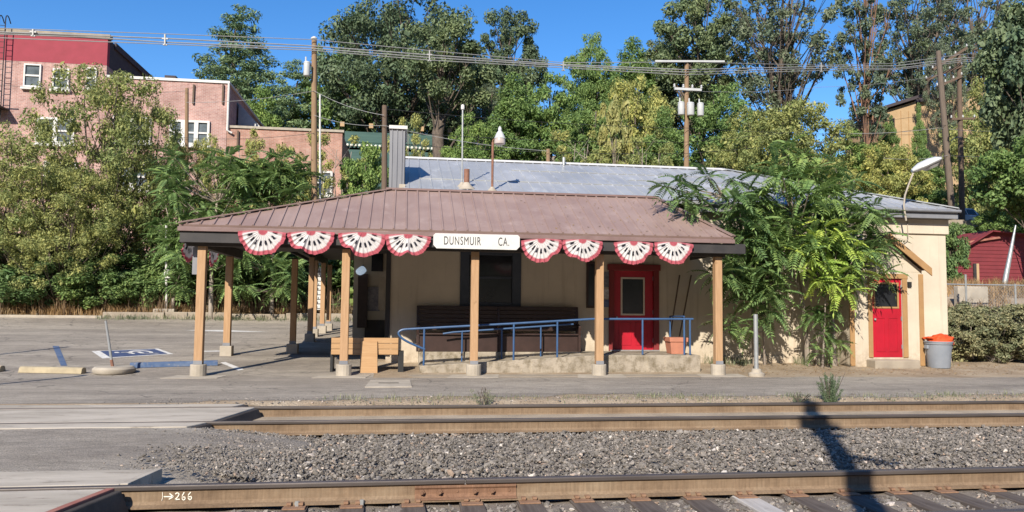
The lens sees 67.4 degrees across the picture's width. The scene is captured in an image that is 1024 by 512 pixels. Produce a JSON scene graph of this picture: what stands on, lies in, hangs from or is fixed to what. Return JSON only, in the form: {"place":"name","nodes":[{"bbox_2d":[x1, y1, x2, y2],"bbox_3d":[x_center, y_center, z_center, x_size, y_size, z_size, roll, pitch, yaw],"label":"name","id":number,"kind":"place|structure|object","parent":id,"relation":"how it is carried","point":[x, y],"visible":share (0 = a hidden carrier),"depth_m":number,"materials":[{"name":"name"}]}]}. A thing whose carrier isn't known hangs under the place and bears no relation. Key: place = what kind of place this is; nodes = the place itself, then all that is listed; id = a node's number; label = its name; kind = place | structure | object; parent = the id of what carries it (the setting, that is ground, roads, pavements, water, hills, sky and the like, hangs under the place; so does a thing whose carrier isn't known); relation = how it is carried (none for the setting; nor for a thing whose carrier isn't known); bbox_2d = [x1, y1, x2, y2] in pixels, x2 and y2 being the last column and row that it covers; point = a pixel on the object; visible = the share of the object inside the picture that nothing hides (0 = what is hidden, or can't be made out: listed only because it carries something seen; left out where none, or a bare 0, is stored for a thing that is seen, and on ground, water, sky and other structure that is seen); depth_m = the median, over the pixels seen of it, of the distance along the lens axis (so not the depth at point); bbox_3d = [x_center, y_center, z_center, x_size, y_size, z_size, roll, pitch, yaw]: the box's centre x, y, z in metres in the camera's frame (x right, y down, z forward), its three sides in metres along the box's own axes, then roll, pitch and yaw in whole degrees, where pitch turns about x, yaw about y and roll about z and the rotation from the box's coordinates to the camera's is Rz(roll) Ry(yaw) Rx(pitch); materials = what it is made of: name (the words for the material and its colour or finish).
{"place":"outdoors","nodes":[
{"label":"outdoors","id":0,"kind":"place"},
{"bbox_2d":[0,428,314,483],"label":"crossing road","id":1,"kind":"structure","parent":0,"point":[60,449],"depth_m":8.33,"materials":[{"name":"concrete"}]},
{"bbox_2d":[0,317,378,378],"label":"parking lot","id":2,"kind":"structure","parent":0,"point":[78,341],"depth_m":22.19,"materials":[{"name":"grey asphalt"}]},
{"bbox_2d":[330,338,403,372],"bbox_3d":[-3.343,2.289,17.776,1.659,0.803,0.639,1,-4,-8],"label":"wooden bench","id":3,"kind":"object","parent":2,"relation":"on","point":[368,350],"visible":0.98,"depth_m":17.55,"materials":[{"name":"brown wood"}]},
{"bbox_2d":[0,0,1022,160],"label":"sky","id":4,"kind":"structure","parent":0,"point":[562,23],"materials":[{"name":"blue"}]},
{"bbox_2d":[0,377,1023,403],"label":"road","id":5,"kind":"structure","parent":0,"point":[70,391],"depth_m":14.79,"materials":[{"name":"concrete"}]},
{"bbox_2d":[0,156,1023,405],"bbox_3d":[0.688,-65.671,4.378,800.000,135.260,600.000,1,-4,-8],"label":"ground","id":6,"kind":"structure","parent":0,"point":[410,370],"depth_m":17.27,"materials":[{"name":"grey concrete"}]},
{"bbox_2d":[0,259,68,307],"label":"shrub","id":7,"kind":"object","parent":6,"relation":"on","point":[26,294],"visible":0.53,"depth_m":30.88,"materials":[{"name":"green plant"}]},
{"bbox_2d":[0,120,95,277],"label":"locust tree","id":8,"kind":"object","parent":6,"relation":"on","point":[12,152],"visible":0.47,"depth_m":31.79,"materials":[{"name":"green plant"}]},
{"bbox_2d":[0,159,129,305],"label":"locust tree","id":9,"kind":"object","parent":6,"relation":"on","point":[62,200],"visible":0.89,"depth_m":31.18,"materials":[{"name":"green plant"}]},
{"bbox_2d":[52,260,140,309],"bbox_3d":[-17.434,1.344,32.280,3.918,2.403,3.686,0,-4,9],"label":"shrub","id":10,"kind":"object","parent":6,"relation":"on","point":[103,289],"visible":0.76,"depth_m":31.33,"materials":[{"name":"green plant"}]},
{"bbox_2d":[13,61,183,261],"bbox_3d":[-18.584,-3.381,34.914,7.182,11.512,7.543,3,-5,-37],"label":"locust tree","id":11,"kind":"object","parent":6,"relation":"on","point":[100,93],"visible":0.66,"depth_m":34.19,"materials":[{"name":"green plant"}]},
{"bbox_2d":[79,252,177,305],"bbox_3d":[-16.607,1.146,33.278,4.089,2.598,4.252,2,-4,-26],"label":"shrub","id":12,"kind":"object","parent":6,"relation":"on","point":[130,263],"visible":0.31,"depth_m":32.47,"materials":[{"name":"green plant"}]},
{"bbox_2d":[92,96,188,265],"bbox_3d":[-17.723,-2.678,36.652,4.373,10.144,4.164,-2,-5,33],"label":"locust tree","id":13,"kind":"object","parent":6,"relation":"on","point":[150,118],"visible":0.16,"depth_m":36.16,"materials":[{"name":"green plant"}]},
{"bbox_2d":[121,266,187,311],"bbox_3d":[-15.291,1.476,32.782,2.808,2.119,2.985,2,-4,-24],"label":"shrub","id":14,"kind":"object","parent":6,"relation":"on","point":[153,290],"visible":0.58,"depth_m":32.02,"materials":[{"name":"green plant"}]},
{"bbox_2d":[129,187,207,308],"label":"tree of heaven","id":15,"kind":"object","parent":6,"relation":"on","point":[184,288],"visible":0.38,"depth_m":31.97,"materials":[{"name":"green plant"}]},
{"bbox_2d":[0,15,351,268],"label":"brick building","id":16,"kind":"structure","parent":6,"relation":"on","point":[25,64],"depth_m":46.09,"materials":[{"name":"brick"}]},
{"bbox_2d":[0,300,352,315],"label":"dry grass","id":17,"kind":"structure","parent":6,"relation":"on","point":[93,310],"depth_m":31.66,"materials":[{"name":"plant"}]},
{"bbox_2d":[0,288,352,314],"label":"dead stalks","id":18,"kind":"object","parent":6,"relation":"on","point":[162,305],"visible":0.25,"depth_m":32.13,"materials":[{"name":"brown plant"}]},
{"bbox_2d":[167,133,235,221],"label":"locust tree","id":19,"kind":"object","parent":6,"relation":"on","point":[196,144],"visible":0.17,"depth_m":37.26,"materials":[{"name":"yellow plant"}]},
{"bbox_2d":[137,144,268,318],"bbox_3d":[-12.721,-0.964,31.532,6.020,7.358,5.020,1,-4,-8],"label":"tree of heaven","id":20,"kind":"object","parent":6,"relation":"on","point":[221,195],"visible":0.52,"depth_m":31.11,"materials":[{"name":"green plant"}]},
{"bbox_2d":[100,427,328,481],"bbox_3d":[-2.885,2.217,8.600,4.033,0.266,2.534,1,-4,-8],"label":"crossing grit","id":21,"kind":"object","parent":6,"relation":"on","point":[246,450],"visible":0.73,"depth_m":8.15,"materials":[{"name":"gravel"}]},
{"bbox_2d":[103,312,352,319],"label":"retaining wall","id":22,"kind":"structure","parent":6,"relation":"on","point":[185,314],"depth_m":31.34,"materials":[{"name":"concrete"}]},
{"bbox_2d":[191,4,289,126],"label":"cedar tree","id":23,"kind":"object","parent":6,"relation":"on","point":[225,68],"visible":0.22,"depth_m":71.47,"materials":[{"name":"green plant"}]},
{"bbox_2d":[247,83,283,126],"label":"broadleaf tree","id":24,"kind":"object","parent":6,"relation":"on","point":[267,120],"visible":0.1,"depth_m":64.45,"materials":[{"name":"green plant"}]},
{"bbox_2d":[207,148,329,313],"bbox_3d":[-10.229,-0.859,32.234,5.340,7.294,4.397,1,-4,-8],"label":"tree of heaven","id":25,"kind":"object","parent":6,"relation":"on","point":[277,267],"visible":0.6,"depth_m":31.83,"materials":[{"name":"green plant"}]},
{"bbox_2d":[265,59,330,128],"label":"cedar tree","id":26,"kind":"object","parent":6,"relation":"on","point":[291,103],"visible":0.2,"depth_m":67.99,"materials":[{"name":"green plant"}]},
{"bbox_2d":[303,36,317,312],"bbox_3d":[-8.606,-3.362,32.800,0.931,12.314,0.416,3,-5,-36],"label":"utility pole","id":27,"kind":"object","parent":6,"relation":"on","point":[306,73],"visible":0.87,"depth_m":32.95,"materials":[{"name":"brown wood"}]},
{"bbox_2d":[292,131,373,267],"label":"sapling","id":28,"kind":"object","parent":6,"relation":"on","point":[325,139],"visible":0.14,"depth_m":36.90,"materials":[{"name":"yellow plant"}]},
{"bbox_2d":[287,36,392,138],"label":"broadleaf tree","id":29,"kind":"object","parent":6,"relation":"on","point":[326,112],"visible":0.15,"depth_m":68.73,"materials":[{"name":"green plant"}]},
{"bbox_2d":[333,141,388,268],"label":"broadleaf tree","id":30,"kind":"object","parent":6,"relation":"on","point":[360,172],"visible":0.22,"depth_m":35.24,"materials":[{"name":"green plant"}]},
{"bbox_2d":[340,122,451,191],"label":"green building","id":31,"kind":"structure","parent":6,"relation":"on","point":[374,138],"depth_m":59.76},
{"bbox_2d":[310,0,496,149],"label":"oak tree","id":32,"kind":"object","parent":6,"relation":"on","point":[390,74],"visible":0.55,"depth_m":64.84,"materials":[{"name":"green plant"}]},
{"bbox_2d":[402,11,506,157],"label":"oak tree","id":33,"kind":"object","parent":6,"relation":"on","point":[426,74],"visible":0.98,"depth_m":57.85,"materials":[{"name":"green plant"}]},
{"bbox_2d":[163,187,747,377],"bbox_3d":[-1.835,0.891,23.913,12.959,4.565,14.120,1,-4,-8],"label":"porch canopy","id":34,"kind":"object","parent":6,"relation":"on","point":[420,211],"visible":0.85,"depth_m":17.95,"materials":[{"name":"brown metal"}]},
{"bbox_2d":[238,230,285,254],"bbox_3d":[-5.361,-0.285,16.429,1.008,0.540,0.113,2,-4,-8],"label":"bunting","id":35,"kind":"object","parent":34,"relation":"hanging from","point":[258,242],"visible":1,"depth_m":16.45,"materials":[{"name":"fabric"}]},
{"bbox_2d":[287,231,334,254],"bbox_3d":[-4.337,-0.285,16.544,1.002,0.525,0.184,0,-4,-8],"label":"bunting","id":36,"kind":"object","parent":34,"relation":"hanging from","point":[314,242],"visible":1,"depth_m":16.59,"materials":[{"name":"fabric"}]},
{"bbox_2d":[338,232,384,256],"bbox_3d":[-3.277,-0.249,16.699,1.014,0.551,0.172,2,-4,-8],"label":"bunting","id":37,"kind":"object","parent":34,"relation":"hanging from","point":[362,244],"visible":1,"depth_m":16.75,"materials":[{"name":"fabric"}]},
{"bbox_2d":[385,234,430,255],"bbox_3d":[-2.284,-0.235,16.825,1.012,0.504,0.192,3,-4,-8],"label":"bunting","id":38,"kind":"object","parent":34,"relation":"hanging from","point":[401,244],"visible":1,"depth_m":16.88,"materials":[{"name":"fabric"}]},
{"bbox_2d":[433,233,519,249],"bbox_3d":[-0.783,-0.319,17.134,1.935,0.337,0.047,1,-4,-8],"label":"station sign","id":39,"kind":"object","parent":34,"relation":"attached to","point":[473,241],"visible":1,"depth_m":17.11,"materials":[{"name":"white paint"}]},
{"bbox_2d":[521,239,561,262],"bbox_3d":[0.681,-0.123,17.266,0.936,0.546,0.150,-1,-4,-8],"label":"bunting","id":40,"kind":"object","parent":34,"relation":"hanging from","point":[540,250],"visible":1,"depth_m":17.29,"materials":[{"name":"fabric"}]},
{"bbox_2d":[439,111,509,159],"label":"broadleaf tree","id":41,"kind":"object","parent":6,"relation":"on","point":[474,152],"visible":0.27,"depth_m":51.77,"materials":[{"name":"green plant"}]},
{"bbox_2d":[475,6,548,134],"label":"oak tree","id":42,"kind":"object","parent":6,"relation":"on","point":[507,41],"visible":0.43,"depth_m":76.82,"materials":[{"name":"green plant"}]},
{"bbox_2d":[480,72,546,160],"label":"broadleaf tree","id":43,"kind":"object","parent":6,"relation":"on","point":[504,108],"visible":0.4,"depth_m":56.42,"materials":[{"name":"green plant"}]},
{"bbox_2d":[505,71,593,161],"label":"broadleaf tree","id":44,"kind":"object","parent":6,"relation":"on","point":[563,101],"visible":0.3,"depth_m":57.98,"materials":[{"name":"green plant"}]},
{"bbox_2d":[139,392,1023,405],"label":"roadside grit","id":45,"kind":"object","parent":6,"relation":"on","point":[686,399],"visible":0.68,"depth_m":13.17,"materials":[{"name":"gravel"}]},
{"bbox_2d":[552,32,615,149],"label":"broadleaf tree","id":46,"kind":"object","parent":6,"relation":"on","point":[591,86],"visible":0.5,"depth_m":85.92,"materials":[{"name":"green plant"}]},
{"bbox_2d":[553,98,641,164],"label":"broadleaf tree","id":47,"kind":"object","parent":6,"relation":"on","point":[584,118],"visible":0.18,"depth_m":53.81,"materials":[{"name":"green plant"}]},
{"bbox_2d":[596,93,633,164],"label":"golden sapling","id":48,"kind":"object","parent":6,"relation":"on","point":[615,144],"visible":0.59,"depth_m":45.65,"materials":[{"name":"yellow plant"}]},
{"bbox_2d":[587,73,674,164],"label":"broadleaf tree","id":49,"kind":"object","parent":6,"relation":"on","point":[637,109],"visible":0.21,"depth_m":56.13,"materials":[{"name":"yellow plant"}]},
{"bbox_2d":[600,36,666,148],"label":"broadleaf tree","id":50,"kind":"object","parent":6,"relation":"on","point":[625,56],"visible":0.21,"depth_m":83.41,"materials":[{"name":"green plant"}]},
{"bbox_2d":[253,410,1023,436],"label":"railroad track","id":51,"kind":"structure","parent":6,"relation":"on","point":[622,415],"depth_m":12.16,"materials":[{"name":"brown metal"}]},
{"bbox_2d":[352,125,961,368],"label":"depot building","id":52,"kind":"structure","parent":6,"relation":"on","point":[885,328],"depth_m":20.59,"materials":[{"name":"beige paint"}]},
{"bbox_2d":[460,252,520,306],"bbox_3d":[-0.557,0.573,19.950,1.587,1.580,0.150,1,-4,-8],"label":"window","id":53,"kind":"structure","parent":52,"relation":"in","point":[499,273],"depth_m":19.96,"materials":[{"name":"black glass"}]},
{"bbox_2d":[614,270,652,349],"bbox_3d":[3.236,1.453,20.425,1.095,2.125,0.129,1,-4,-8],"label":"door","id":54,"kind":"structure","parent":52,"relation":"in","point":[633,290],"depth_m":20.45,"materials":[{"name":"red paint"}]},
{"bbox_2d":[872,279,902,356],"bbox_3d":[10.019,1.654,20.526,0.870,2.096,0.114,1,-4,-8],"label":"door","id":55,"kind":"structure","parent":52,"relation":"in","point":[887,316],"depth_m":20.54,"materials":[{"name":"red paint"}]},
{"bbox_2d":[637,105,695,166],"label":"broadleaf tree","id":56,"kind":"object","parent":6,"relation":"on","point":[665,120],"visible":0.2,"depth_m":52.03,"materials":[{"name":"green plant"}]},
{"bbox_2d":[655,60,724,166],"bbox_3d":[8.907,-3.391,38.263,3.657,13.150,0.644,1,-4,-8],"label":"utility pole","id":57,"kind":"object","parent":6,"relation":"on","point":[686,108],"visible":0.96,"depth_m":38.49,"materials":[{"name":"brown wood"}]},
{"bbox_2d":[0,33,971,72],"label":"cable","id":58,"kind":"object","parent":57,"relation":"attached to","point":[451,58],"visible":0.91,"depth_m":34.79,"materials":[{"name":"black metal"}]},
{"bbox_2d":[0,37,971,74],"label":"cable","id":59,"kind":"object","parent":57,"relation":"attached to","point":[437,60],"visible":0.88,"depth_m":34.54,"materials":[{"name":"black metal"}]},
{"bbox_2d":[0,31,992,69],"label":"cable","id":60,"kind":"object","parent":57,"relation":"attached to","point":[440,55],"visible":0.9,"depth_m":34.56,"materials":[{"name":"black metal"}]},
{"bbox_2d":[647,0,758,163],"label":"oak tree","id":61,"kind":"object","parent":6,"relation":"on","point":[709,41],"visible":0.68,"depth_m":80.94,"materials":[{"name":"green plant"}]},
{"bbox_2d":[679,81,763,170],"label":"broadleaf tree","id":62,"kind":"object","parent":6,"relation":"on","point":[712,112],"visible":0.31,"depth_m":58.08,"materials":[{"name":"green plant"}]},
{"bbox_2d":[646,162,799,364],"bbox_3d":[5.313,0.266,19.139,4.436,5.146,2.246,3,-4,-27],"label":"tree of heaven","id":63,"kind":"object","parent":6,"relation":"on","point":[748,205],"visible":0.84,"depth_m":19.19,"materials":[{"name":"green plant"}]},
{"bbox_2d":[701,105,801,175],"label":"broadleaf tree","id":64,"kind":"object","parent":6,"relation":"on","point":[724,159],"visible":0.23,"depth_m":49.48,"materials":[{"name":"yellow plant"}]},
{"bbox_2d":[698,248,809,364],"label":"tree of heaven","id":65,"kind":"object","parent":6,"relation":"on","point":[765,294],"visible":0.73,"depth_m":19.37,"materials":[{"name":"green plant"}]},
{"bbox_2d":[719,0,844,140],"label":"open tree","id":66,"kind":"object","parent":6,"relation":"on","point":[787,82],"visible":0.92,"depth_m":74.60,"materials":[{"name":"green plant"}]},
{"bbox_2d":[739,95,860,187],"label":"broadleaf tree","id":67,"kind":"object","parent":6,"relation":"on","point":[811,119],"visible":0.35,"depth_m":47.36,"materials":[{"name":"green plant"}]},
{"bbox_2d":[736,132,870,365],"bbox_3d":[7.394,-0.150,19.590,3.609,6.078,2.891,1,-4,-8],"label":"tree of heaven","id":68,"kind":"object","parent":6,"relation":"on","point":[799,174],"visible":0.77,"depth_m":19.61,"materials":[{"name":"green plant"}]},
{"bbox_2d":[785,304,855,367],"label":"tree of heaven","id":69,"kind":"object","parent":6,"relation":"on","point":[818,316],"visible":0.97,"depth_m":19.89,"materials":[{"name":"green plant"}]},
{"bbox_2d":[778,217,890,367],"bbox_3d":[8.144,0.944,19.297,2.725,3.868,1.722,2,-4,-24],"label":"tree of heaven","id":70,"kind":"object","parent":6,"relation":"on","point":[842,269],"visible":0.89,"depth_m":19.17,"materials":[{"name":"green plant"}]},
{"bbox_2d":[788,153,911,365],"bbox_3d":[8.836,0.116,19.772,3.450,5.600,2.408,1,-4,-8],"label":"tree of heaven","id":71,"kind":"object","parent":6,"relation":"on","point":[860,222],"visible":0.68,"depth_m":19.84,"materials":[{"name":"green plant"}]},
{"bbox_2d":[827,0,905,162],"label":"open tree","id":72,"kind":"object","parent":6,"relation":"on","point":[865,44],"visible":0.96,"depth_m":72.08,"materials":[{"name":"green plant"}]},
{"bbox_2d":[844,140,937,201],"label":"broadleaf tree","id":73,"kind":"object","parent":6,"relation":"on","point":[898,163],"visible":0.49,"depth_m":49.38,"materials":[{"name":"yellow plant"}]},
{"bbox_2d":[843,84,985,199],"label":"apartment block","id":74,"kind":"structure","parent":6,"relation":"on","point":[905,109],"depth_m":87.24,"materials":[{"name":"beige paint"}]},
{"bbox_2d":[860,0,977,101],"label":"open tree","id":75,"kind":"object","parent":6,"relation":"on","point":[917,34],"visible":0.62,"depth_m":91.70,"materials":[{"name":"green plant"}]},
{"bbox_2d":[892,148,958,206],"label":"broadleaf tree","id":76,"kind":"object","parent":6,"relation":"on","point":[939,196],"visible":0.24,"depth_m":56.32,"materials":[{"name":"green plant"}]},
{"bbox_2d":[920,38,970,170],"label":"open tree","id":77,"kind":"object","parent":6,"relation":"on","point":[950,107],"visible":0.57,"depth_m":81.46,"materials":[{"name":"green plant"}]},
{"bbox_2d":[936,50,961,219],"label":"utility pole","id":78,"kind":"object","parent":6,"relation":"on","point":[947,163],"visible":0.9,"depth_m":49.98,"materials":[{"name":"brown wood"}]},
{"bbox_2d":[925,44,974,219],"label":"utility pole","id":79,"kind":"object","parent":6,"relation":"on","point":[960,118],"visible":0.89,"depth_m":53.48,"materials":[{"name":"brown wood"}]},
{"bbox_2d":[945,222,970,283],"bbox_3d":[20.571,0.107,36.346,2.052,3.595,2.134,-1,-4,17],"label":"bush","id":80,"kind":"object","parent":6,"relation":"on","point":[957,258],"visible":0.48,"depth_m":35.77,"materials":[{"name":"green plant"}]},
{"bbox_2d":[918,0,1017,87],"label":"open tree","id":81,"kind":"object","parent":6,"relation":"on","point":[977,29],"visible":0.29,"depth_m":105.40,"materials":[{"name":"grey plant"}]},
{"bbox_2d":[948,309,1001,361],"bbox_3d":[12.953,2.349,22.049,1.982,1.854,2.074,1,-4,-10],"label":"bush","id":82,"kind":"object","parent":6,"relation":"on","point":[957,325],"visible":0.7,"depth_m":21.76,"materials":[{"name":"green plant"}]},
{"bbox_2d":[939,76,1014,220],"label":"broadleaf tree","id":83,"kind":"object","parent":6,"relation":"on","point":[973,146],"visible":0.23,"depth_m":61.42,"materials":[{"name":"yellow plant"}]},
{"bbox_2d":[947,275,1023,310],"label":"dry grass","id":84,"kind":"structure","parent":6,"relation":"on","point":[1001,290],"depth_m":31.21,"materials":[{"name":"plant"}]},
{"bbox_2d":[956,230,1023,284],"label":"red shed","id":85,"kind":"structure","parent":6,"relation":"on","point":[988,254],"depth_m":38.90,"materials":[{"name":"paint"}]},
{"bbox_2d":[958,308,1023,362],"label":"bush","id":86,"kind":"object","parent":6,"relation":"on","point":[1004,352],"visible":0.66,"depth_m":21.64,"materials":[{"name":"green plant"}]},
{"bbox_2d":[964,134,1023,227],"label":"broadleaf tree","id":87,"kind":"object","parent":6,"relation":"on","point":[1006,170],"visible":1,"depth_m":37.58,"materials":[{"name":"green plant"}]},
{"bbox_2d":[967,0,1023,151],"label":"broadleaf tree","id":88,"kind":"object","parent":6,"relation":"on","point":[1003,44],"visible":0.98,"depth_m":43.55,"materials":[{"name":"green plant"}]},
{"bbox_2d":[971,193,1023,232],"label":"broadleaf tree","id":89,"kind":"object","parent":6,"relation":"on","point":[1001,221],"visible":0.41,"depth_m":47.44,"materials":[{"name":"green plant"}]},
{"bbox_2d":[408,374,700,376],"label":"porch pavement","id":90,"kind":"structure","parent":0,"point":[576,375],"depth_m":17.53,"materials":[{"name":"concrete"}]},
{"bbox_2d":[418,351,700,372],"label":"access ramp","id":91,"kind":"structure","parent":90,"relation":"on","point":[568,362],"depth_m":18.44,"materials":[{"name":"beige stone"}]},
{"bbox_2d":[416,305,580,351],"bbox_3d":[-0.325,1.848,19.498,4.164,1.140,0.415,1,-4,-8],"label":"station bench","id":92,"kind":"object","parent":91,"relation":"on","point":[487,342],"visible":0.95,"depth_m":19.52,"materials":[{"name":"brown wood"}]},
{"bbox_2d":[397,316,692,365],"bbox_3d":[0.818,2.039,18.764,7.160,1.233,1.040,1,-4,-8],"label":"handrail","id":93,"kind":"object","parent":91,"relation":"on","point":[502,329],"visible":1,"depth_m":18.56,"materials":[{"name":"blue metal"}]},
{"bbox_2d":[128,424,1023,511],"bbox_3d":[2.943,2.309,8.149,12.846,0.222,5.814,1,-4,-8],"label":"ballast gravel","id":94,"kind":"structure","parent":0,"point":[927,438],"depth_m":8.98,"materials":[{"name":"grey gravel"}]},
{"bbox_2d":[0,488,128,511],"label":"crossing panel","id":95,"kind":"object","parent":94,"relation":"on","point":[103,500],"visible":1,"depth_m":6.10,"materials":[{"name":"concrete"}]},
{"bbox_2d":[0,468,161,486],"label":"crossing panel","id":96,"kind":"object","parent":94,"relation":"on","point":[77,478],"visible":0.48,"depth_m":6.83,"materials":[{"name":"concrete"}]},
{"bbox_2d":[0,422,212,429],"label":"crossing panel","id":97,"kind":"object","parent":94,"relation":"on","point":[119,425],"visible":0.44,"depth_m":9.73,"materials":[{"name":"concrete"}]},
{"bbox_2d":[0,408,261,422],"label":"crossing panel","id":98,"kind":"object","parent":94,"relation":"on","point":[115,415],"visible":0.51,"depth_m":10.71,"materials":[{"name":"concrete"}]},
{"bbox_2d":[0,478,464,509],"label":"rail","id":99,"kind":"object","parent":94,"relation":"on","point":[235,494],"visible":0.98,"depth_m":6.67,"materials":[{"name":"brown metal"}]},
{"bbox_2d":[415,484,516,500],"bbox_3d":[-0.411,2.118,6.890,0.915,0.117,0.073,1,-4,-8],"label":"joint bar","id":100,"kind":"object","parent":99,"relation":"attached to","point":[462,492],"visible":1,"depth_m":6.90,"materials":[{"name":"brown metal"}]},
{"bbox_2d":[0,413,1023,435],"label":"rail","id":101,"kind":"object","parent":94,"relation":"on","point":[426,426],"depth_m":10.89,"materials":[{"name":"metal"}]},
{"bbox_2d":[0,401,1023,416],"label":"rail","id":102,"kind":"object","parent":94,"relation":"on","point":[376,410],"depth_m":12.45,"materials":[{"name":"metal"}]},
{"bbox_2d":[466,466,1023,500],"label":"rail","id":103,"kind":"object","parent":94,"relation":"on","point":[653,485],"visible":0.98,"depth_m":7.30,"materials":[{"name":"brown metal"}]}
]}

